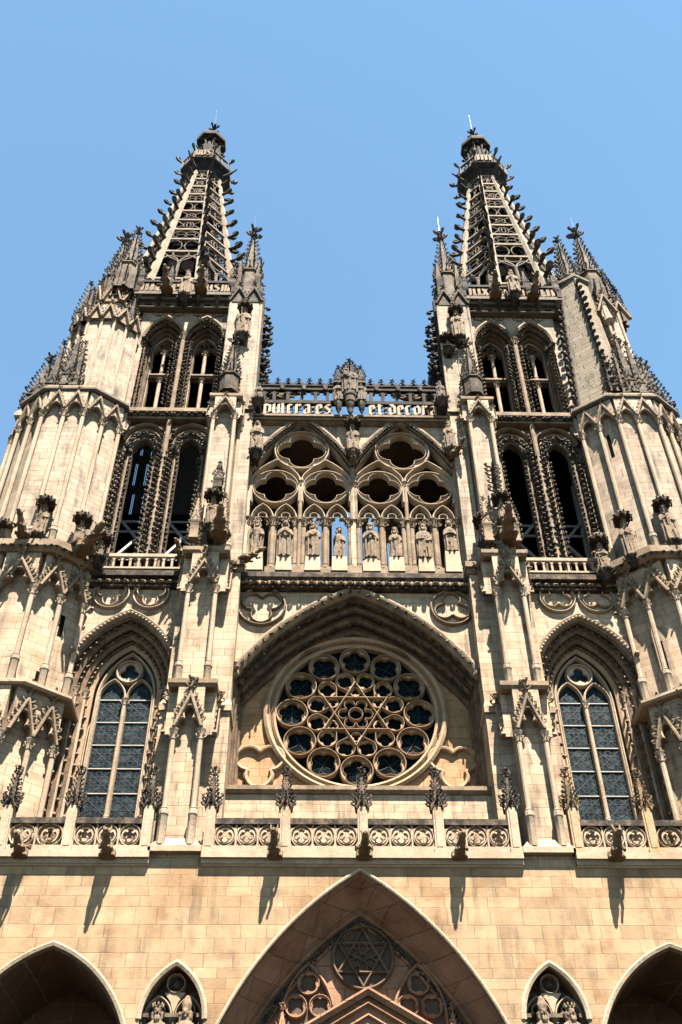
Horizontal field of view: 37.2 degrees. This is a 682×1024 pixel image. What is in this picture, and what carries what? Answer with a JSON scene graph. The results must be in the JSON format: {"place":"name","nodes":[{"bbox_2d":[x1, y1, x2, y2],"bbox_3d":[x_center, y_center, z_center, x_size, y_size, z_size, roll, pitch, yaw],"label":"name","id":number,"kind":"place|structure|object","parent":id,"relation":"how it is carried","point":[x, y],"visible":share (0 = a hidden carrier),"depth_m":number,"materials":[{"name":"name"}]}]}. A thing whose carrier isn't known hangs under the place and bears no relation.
{"place":"outdoors","nodes":[
{"label":"outdoors","id":0,"kind":"place"},
{"bbox_2d":[0,0,681,566],"label":"sky","id":1,"kind":"structure","parent":0,"point":[344,124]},
{"label":"ground","id":2,"kind":"structure","parent":0,"visible":0},
{"bbox_2d":[0,111,273,864],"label":"bell tower","id":3,"kind":"structure","parent":2,"relation":"on","point":[116,680],"depth_m":47.91,"materials":[{"name":"stone"}]},
{"bbox_2d":[0,516,13,537],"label":"saint statue","id":4,"kind":"object","parent":3,"relation":"attached to","point":[5,522],"visible":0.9,"depth_m":46.21,"materials":[{"name":"stone"}]},
{"bbox_2d":[13,507,30,538],"bbox_3d":[-14.272,0.491,45.468,0.651,1.139,1.609,-3,-44,3],"label":"gargoyle","id":5,"kind":"object","parent":3,"relation":"attached to","point":[23,532],"visible":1,"depth_m":45.17,"materials":[{"name":"stone"}]},
{"bbox_2d":[30,493,56,538],"bbox_3d":[-13.761,0.415,46.578,1.016,3.050,1.112,1,-44,-1],"label":"saint statue","id":6,"kind":"object","parent":3,"relation":"attached to","point":[46,504],"visible":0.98,"depth_m":46.60,"materials":[{"name":"stone"}]},
{"bbox_2d":[68,509,93,544],"bbox_3d":[-12.048,1.037,46.809,0.990,2.650,1.096,1,-44,-1],"label":"saint statue","id":7,"kind":"object","parent":3,"relation":"attached to","point":[84,520],"visible":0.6,"depth_m":47.17,"materials":[{"name":"stone"}]},
{"bbox_2d":[70,520,104,557],"bbox_3d":[-11.204,1.150,45.485,1.178,1.033,2.325,27,-50,-26],"label":"gargoyle","id":8,"kind":"object","parent":3,"relation":"attached to","point":[84,546],"visible":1,"depth_m":45.28,"materials":[{"name":"stone"}]},
{"bbox_2d":[89,529,112,570],"bbox_3d":[-11.120,1.750,46.840,1.011,2.250,1.107,1,-44,-1],"label":"saint statue","id":9,"kind":"object","parent":3,"relation":"attached to","point":[98,558],"visible":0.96,"depth_m":46.69,"materials":[{"name":"stone"}]},
{"bbox_2d":[77,653,156,827],"bbox_3d":[-9.181,9.323,42.152,2.600,8.300,0.800,1,-44,-1],"label":"lancet window","id":10,"kind":"structure","parent":3,"relation":"in","point":[119,735],"depth_m":41.93,"materials":[{"name":"glass"}]},
{"bbox_2d":[116,518,188,560],"bbox_3d":[-9.265,1.777,51.840,4.980,9.600,0.429,1,-44,-1],"label":"steel scaffold","id":11,"kind":"object","parent":3,"relation":"in","point":[134,536],"visible":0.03,"depth_m":52.39,"materials":[{"name":"metal"}]},
{"bbox_2d":[160,264,172,296],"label":"gargoyle","id":12,"kind":"object","parent":3,"relation":"attached to","point":[166,288],"visible":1,"depth_m":61.41,"materials":[{"name":"stone"}]},
{"bbox_2d":[173,537,183,561],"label":"gargoyle","id":13,"kind":"object","parent":3,"relation":"attached to","point":[178,550],"visible":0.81,"depth_m":46.23,"materials":[{"name":"stone"}]},
{"bbox_2d":[176,270,192,308],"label":"saint statue","id":14,"kind":"object","parent":3,"relation":"attached to","point":[184,296],"visible":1,"depth_m":61.10,"materials":[{"name":"stone"}]},
{"bbox_2d":[186,492,202,542],"bbox_3d":[-6.705,0.184,47.016,0.702,3.005,0.704,1,-44,-1],"label":"pinnacle","id":15,"kind":"object","parent":3,"relation":"attached to","point":[195,520],"visible":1,"depth_m":46.51,"materials":[{"name":"beige stone"}]},
{"bbox_2d":[195,264,206,297],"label":"gargoyle","id":16,"kind":"object","parent":3,"relation":"attached to","point":[200,288],"visible":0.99,"depth_m":61.44,"materials":[{"name":"stone"}]},
{"bbox_2d":[199,486,223,543],"bbox_3d":[-6.026,0.056,47.247,1.020,3.000,1.087,1,-44,-1],"label":"saint statue","id":17,"kind":"object","parent":3,"relation":"attached to","point":[214,496],"visible":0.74,"depth_m":47.18,"materials":[{"name":"stone"}]},
{"bbox_2d":[211,460,224,490],"bbox_3d":[-5.861,-1.772,48.715,0.640,1.970,0.641,1,-44,-1],"label":"canopy spirelet","id":18,"kind":"object","parent":17,"relation":"on","point":[217,481],"visible":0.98,"depth_m":48.38,"materials":[{"name":"beige stone"}]},
{"bbox_2d":[209,502,231,543],"bbox_3d":[-5.453,0.436,45.647,1.133,0.993,2.236,5,-44,-5],"label":"gargoyle","id":19,"kind":"object","parent":3,"relation":"attached to","point":[219,532],"visible":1,"depth_m":45.49,"materials":[{"name":"stone"}]},
{"bbox_2d":[216,492,229,543],"bbox_3d":[-5.447,0.205,47.050,0.703,3.005,0.694,1,-44,-1],"label":"pinnacle","id":20,"kind":"object","parent":3,"relation":"attached to","point":[226,514],"visible":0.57,"depth_m":47.12,"materials":[{"name":"beige stone"}]},
{"bbox_2d":[235,299,252,345],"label":"saint statue","id":21,"kind":"object","parent":3,"relation":"attached to","point":[243,322],"visible":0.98,"depth_m":58.85,"materials":[{"name":"stone"}]},
{"bbox_2d":[238,544,265,562],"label":"gargoyle","id":22,"kind":"object","parent":3,"relation":"attached to","point":[247,557],"visible":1,"depth_m":46.28,"materials":[{"name":"stone"}]},
{"bbox_2d":[249,384,266,412],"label":"saint statue","id":23,"kind":"object","parent":3,"relation":"attached to","point":[257,401],"visible":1,"depth_m":54.19,"materials":[{"name":"stone"}]},
{"bbox_2d":[267,393,297,407],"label":"gargoyle","id":24,"kind":"object","parent":3,"relation":"attached to","point":[281,396],"visible":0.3,"depth_m":60.34,"materials":[{"name":"stone"}]},
{"bbox_2d":[0,377,681,1023],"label":"church front","id":25,"kind":"structure","parent":2,"relation":"on","point":[340,679],"depth_m":35.19,"materials":[{"name":"stone"}]},
{"bbox_2d":[0,764,162,866],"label":"stone balustrade","id":26,"kind":"object","parent":25,"relation":"on","point":[134,852],"visible":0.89,"depth_m":35.80,"materials":[{"name":"beige stone"}]},
{"bbox_2d":[10,829,31,858],"bbox_3d":[-11.079,11.444,34.933,0.816,0.715,1.610,1,-44,-1],"label":"gargoyle","id":27,"kind":"object","parent":26,"relation":"attached to","point":[20,850],"visible":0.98,"depth_m":34.76,"materials":[{"name":"stone"}]},
{"bbox_2d":[98,826,115,859],"bbox_3d":[-8.070,11.430,35.054,0.619,0.893,1.578,1,-44,-2],"label":"gargoyle","id":28,"kind":"object","parent":26,"relation":"attached to","point":[107,851],"visible":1,"depth_m":34.80,"materials":[{"name":"stone"}]},
{"bbox_2d":[148,1001,164,1023],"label":"niche statue","id":29,"kind":"object","parent":25,"relation":"on","point":[157,1014],"visible":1,"depth_m":31.78,"materials":[{"name":"stone"}]},
{"bbox_2d":[176,995,192,1023],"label":"niche statue","id":30,"kind":"object","parent":25,"relation":"on","point":[185,1015],"visible":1,"depth_m":31.81,"materials":[{"name":"stone"}]},
{"bbox_2d":[246,552,262,571],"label":"plinth block","id":31,"kind":"structure","parent":25,"relation":"attached to","point":[256,565],"depth_m":47.21,"materials":[{"name":"beige stone"}]},
{"bbox_2d":[249,518,263,551],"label":"king statue","id":32,"kind":"object","parent":31,"relation":"on","point":[256,538],"visible":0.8,"depth_m":48.58,"materials":[{"name":"stone"}]},
{"bbox_2d":[248,421,265,466],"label":"saint statue","id":33,"kind":"object","parent":25,"relation":"attached to","point":[255,448],"visible":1,"depth_m":52.25,"materials":[{"name":"stone"}]},
{"bbox_2d":[275,556,291,571],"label":"plinth block","id":34,"kind":"structure","parent":25,"relation":"attached to","point":[283,563],"depth_m":47.26,"materials":[{"name":"beige stone"}]},
{"bbox_2d":[275,517,293,558],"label":"king statue","id":35,"kind":"object","parent":34,"relation":"on","point":[284,541],"visible":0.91,"depth_m":48.40,"materials":[{"name":"stone"}]},
{"bbox_2d":[304,556,320,571],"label":"plinth block","id":36,"kind":"structure","parent":25,"relation":"attached to","point":[312,563],"depth_m":47.30,"materials":[{"name":"beige stone"}]},
{"bbox_2d":[305,519,320,557],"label":"king statue","id":37,"kind":"object","parent":36,"relation":"on","point":[312,541],"visible":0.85,"depth_m":48.41,"materials":[{"name":"stone"}]},
{"bbox_2d":[332,365,343,413],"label":"angel statue","id":38,"kind":"object","parent":25,"relation":"attached to","point":[338,398],"visible":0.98,"depth_m":55.06,"materials":[{"name":"stone"}]},
{"bbox_2d":[331,556,347,571],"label":"plinth block","id":39,"kind":"structure","parent":25,"relation":"attached to","point":[339,563],"depth_m":47.34,"materials":[{"name":"beige stone"}]},
{"bbox_2d":[333,526,344,556],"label":"king statue","id":40,"kind":"object","parent":39,"relation":"on","point":[339,544],"visible":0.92,"depth_m":48.36,"materials":[{"name":"stone"}]},
{"bbox_2d":[340,358,359,414],"bbox_3d":[0.488,-6.852,55.707,1.278,5.000,1.299,1,-44,-1],"label":"madonna group","id":41,"kind":"object","parent":25,"relation":"attached to","point":[349,379],"visible":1,"depth_m":55.19,"materials":[{"name":"stone"}]},
{"bbox_2d":[343,415,362,466],"bbox_3d":[0.632,-3.793,52.975,1.008,3.200,1.087,1,-44,-1],"label":"saint statue","id":42,"kind":"object","parent":25,"relation":"attached to","point":[352,424],"visible":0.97,"depth_m":52.86,"materials":[{"name":"stone"}]},
{"bbox_2d":[350,449,355,464],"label":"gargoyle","id":43,"kind":"object","parent":25,"relation":"attached to","point":[353,460],"visible":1,"depth_m":51.63,"materials":[{"name":"stone"}]},
{"bbox_2d":[264,637,447,785],"bbox_3d":[0.631,8.656,43.522,7.880,7.880,0.540,1,-44,-1],"label":"rose window","id":44,"kind":"structure","parent":25,"relation":"in","point":[341,709],"depth_m":43.58,"materials":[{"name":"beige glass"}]},
{"bbox_2d":[356,365,366,413],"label":"angel statue","id":45,"kind":"object","parent":25,"relation":"attached to","point":[361,397],"visible":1,"depth_m":55.07,"materials":[{"name":"stone"}]},
{"bbox_2d":[201,765,523,867],"bbox_3d":[0.738,11.150,36.802,11.694,3.906,1.448,1,-44,-1],"label":"stone balustrade","id":46,"kind":"object","parent":25,"relation":"on","point":[417,853],"visible":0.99,"depth_m":35.90,"materials":[{"name":"beige stone"}]},
{"bbox_2d":[267,824,282,859],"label":"gargoyle","id":47,"kind":"object","parent":46,"relation":"attached to","point":[275,852],"visible":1,"depth_m":34.98,"materials":[{"name":"stone"}]},
{"bbox_2d":[355,829,372,860],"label":"gargoyle","id":48,"kind":"object","parent":46,"relation":"attached to","point":[364,849],"visible":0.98,"depth_m":34.97,"materials":[{"name":"stone"}]},
{"bbox_2d":[451,829,468,860],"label":"gargoyle","id":49,"kind":"object","parent":46,"relation":"attached to","point":[458,852],"visible":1,"depth_m":35.08,"materials":[{"name":"stone"}]},
{"bbox_2d":[362,557,380,572],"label":"plinth block","id":50,"kind":"structure","parent":25,"relation":"attached to","point":[371,565],"depth_m":47.34,"materials":[{"name":"beige stone"}]},
{"bbox_2d":[362,522,378,559],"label":"king statue","id":51,"kind":"object","parent":50,"relation":"on","point":[370,541],"visible":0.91,"depth_m":48.43,"materials":[{"name":"stone"}]},
{"bbox_2d":[389,557,405,572],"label":"plinth block","id":52,"kind":"structure","parent":25,"relation":"attached to","point":[396,564],"depth_m":47.38,"materials":[{"name":"beige stone"}]},
{"bbox_2d":[388,527,402,556],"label":"king statue","id":53,"kind":"object","parent":52,"relation":"on","point":[395,543],"visible":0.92,"depth_m":48.40,"materials":[{"name":"stone"}]},
{"bbox_2d":[418,558,434,572],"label":"plinth block","id":54,"kind":"structure","parent":25,"relation":"attached to","point":[425,565],"depth_m":47.41,"materials":[{"name":"beige stone"}]},
{"bbox_2d":[415,521,433,560],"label":"king statue","id":55,"kind":"object","parent":54,"relation":"on","point":[423,541],"visible":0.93,"depth_m":48.46,"materials":[{"name":"stone"}]},
{"bbox_2d":[442,419,456,461],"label":"saint statue","id":56,"kind":"object","parent":25,"relation":"attached to","point":[449,438],"visible":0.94,"depth_m":52.80,"materials":[{"name":"stone"}]},
{"bbox_2d":[444,551,462,572],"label":"plinth block","id":57,"kind":"structure","parent":25,"relation":"attached to","point":[452,562],"depth_m":47.62,"materials":[{"name":"beige stone"}]},
{"bbox_2d":[443,520,457,550],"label":"king statue","id":58,"kind":"object","parent":57,"relation":"on","point":[450,538],"visible":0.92,"depth_m":48.75,"materials":[{"name":"stone"}]},
{"bbox_2d":[536,996,552,1023],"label":"niche statue","id":59,"kind":"object","parent":25,"relation":"on","point":[542,1014],"visible":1,"depth_m":32.07,"materials":[{"name":"stone"}]},
{"bbox_2d":[563,1002,579,1023],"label":"niche statue","id":60,"kind":"object","parent":25,"relation":"on","point":[569,1013],"visible":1,"depth_m":32.01,"materials":[{"name":"stone"}]},
{"bbox_2d":[558,767,681,868],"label":"stone balustrade","id":61,"kind":"object","parent":25,"relation":"on","point":[655,853],"visible":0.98,"depth_m":36.15,"materials":[{"name":"beige stone"}]},
{"bbox_2d":[607,824,625,861],"bbox_3d":[9.624,11.574,35.497,0.619,1.082,1.528,1,-44,-1],"label":"gargoyle","id":62,"kind":"object","parent":61,"relation":"attached to","point":[615,853],"visible":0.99,"depth_m":35.21,"materials":[{"name":"stone"}]},
{"bbox_2d":[423,116,681,866],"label":"bell tower","id":63,"kind":"structure","parent":2,"relation":"on","point":[554,392],"depth_m":49.66,"materials":[{"name":"stone"}]},
{"bbox_2d":[390,394,432,408],"bbox_3d":[4.309,-6.858,60.870,2.683,1.192,1.359,3,-44,-4],"label":"gargoyle","id":64,"kind":"object","parent":63,"relation":"attached to","point":[415,398],"visible":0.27,"depth_m":60.49,"materials":[{"name":"stone"}]},
{"bbox_2d":[432,381,450,414],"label":"saint statue","id":65,"kind":"object","parent":63,"relation":"attached to","point":[441,400],"visible":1,"depth_m":54.60,"materials":[{"name":"stone"}]},
{"bbox_2d":[439,330,456,358],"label":"saint statue","id":66,"kind":"object","parent":63,"relation":"attached to","point":[448,349],"visible":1,"depth_m":58.13,"materials":[{"name":"stone"}]},
{"bbox_2d":[447,302,466,348],"bbox_3d":[6.823,-10.912,59.439,1.018,3.750,1.103,1,-44,-1],"label":"saint statue","id":67,"kind":"object","parent":63,"relation":"attached to","point":[456,311],"visible":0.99,"depth_m":59.18,"materials":[{"name":"stone"}]},
{"bbox_2d":[449,436,465,459],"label":"gargoyle","id":68,"kind":"object","parent":63,"relation":"attached to","point":[454,452],"visible":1,"depth_m":51.83,"materials":[{"name":"stone"}]},
{"bbox_2d":[472,510,495,548],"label":"saint statue","id":69,"kind":"object","parent":63,"relation":"on","point":[480,544],"visible":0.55,"depth_m":47.18,"materials":[{"name":"stone"}]},
{"bbox_2d":[479,495,496,545],"bbox_3d":[6.743,0.337,47.295,0.704,3.005,0.708,1,-44,-1],"label":"pinnacle","id":70,"kind":"object","parent":63,"relation":"attached to","point":[486,527],"visible":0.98,"depth_m":46.75,"materials":[{"name":"beige stone"}]},
{"bbox_2d":[489,269,501,301],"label":"gargoyle","id":71,"kind":"object","parent":63,"relation":"attached to","point":[495,294],"visible":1,"depth_m":61.81,"materials":[{"name":"stone"}]},
{"bbox_2d":[490,488,510,525],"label":"saint statue","id":72,"kind":"object","parent":63,"relation":"attached to","point":[499,497],"visible":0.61,"depth_m":48.05,"materials":[{"name":"stone"}]},
{"bbox_2d":[484,459,502,491],"bbox_3d":[7.380,-1.638,48.993,0.645,2.200,0.635,-34,-53,30],"label":"canopy spirelet","id":73,"kind":"object","parent":72,"relation":"on","point":[493,474],"visible":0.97,"depth_m":48.98,"materials":[{"name":"beige stone"}]},
{"bbox_2d":[494,501,518,544],"bbox_3d":[7.553,0.450,45.858,1.178,1.033,2.325,-3,-44,3],"label":"gargoyle","id":74,"kind":"object","parent":63,"relation":"attached to","point":[507,531],"visible":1,"depth_m":45.70,"materials":[{"name":"stone"}]},
{"bbox_2d":[506,269,522,306],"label":"saint statue","id":75,"kind":"object","parent":63,"relation":"attached to","point":[515,294],"visible":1,"depth_m":61.92,"materials":[{"name":"stone"}]},
{"bbox_2d":[506,497,522,546],"bbox_3d":[7.991,0.350,47.319,0.711,3.005,0.691,1,-44,-1],"label":"pinnacle","id":76,"kind":"object","parent":63,"relation":"attached to","point":[517,542],"visible":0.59,"depth_m":46.46,"materials":[{"name":"beige stone"}]},
{"bbox_2d":[527,270,540,302],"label":"gargoyle","id":77,"kind":"object","parent":63,"relation":"attached to","point":[533,293],"visible":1,"depth_m":61.88,"materials":[{"name":"stone"}]},
{"bbox_2d":[519,486,591,570],"bbox_3d":[10.330,1.993,52.237,4.980,9.600,0.429,1,-44,-1],"label":"steel scaffold","id":78,"kind":"object","parent":63,"relation":"in","point":[569,536],"visible":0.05,"depth_m":52.91,"materials":[{"name":"paint"}]},
{"bbox_2d":[553,656,639,829],"bbox_3d":[10.473,9.540,42.551,2.600,8.300,0.800,1,-44,-1],"label":"lancet window","id":79,"kind":"structure","parent":63,"relation":"in","point":[591,737],"depth_m":42.31,"materials":[{"name":"glass"}]},
{"bbox_2d":[588,531,616,587],"bbox_3d":[12.117,2.124,47.144,1.028,2.850,1.087,1,-44,-1],"label":"saint statue","id":80,"kind":"object","parent":63,"relation":"attached to","point":[598,540],"visible":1,"depth_m":46.94,"materials":[{"name":"stone"}]},
{"bbox_2d":[611,509,638,572],"bbox_3d":[13.351,1.286,47.292,1.003,3.450,1.087,1,-44,-1],"label":"saint statue","id":81,"kind":"object","parent":63,"relation":"attached to","point":[620,519],"visible":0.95,"depth_m":47.14,"materials":[{"name":"stone"}]},
{"bbox_2d":[651,494,681,544],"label":"saint statue","id":82,"kind":"object","parent":63,"relation":"attached to","point":[660,504],"visible":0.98,"depth_m":47.17,"materials":[{"name":"stone"}]}
]}

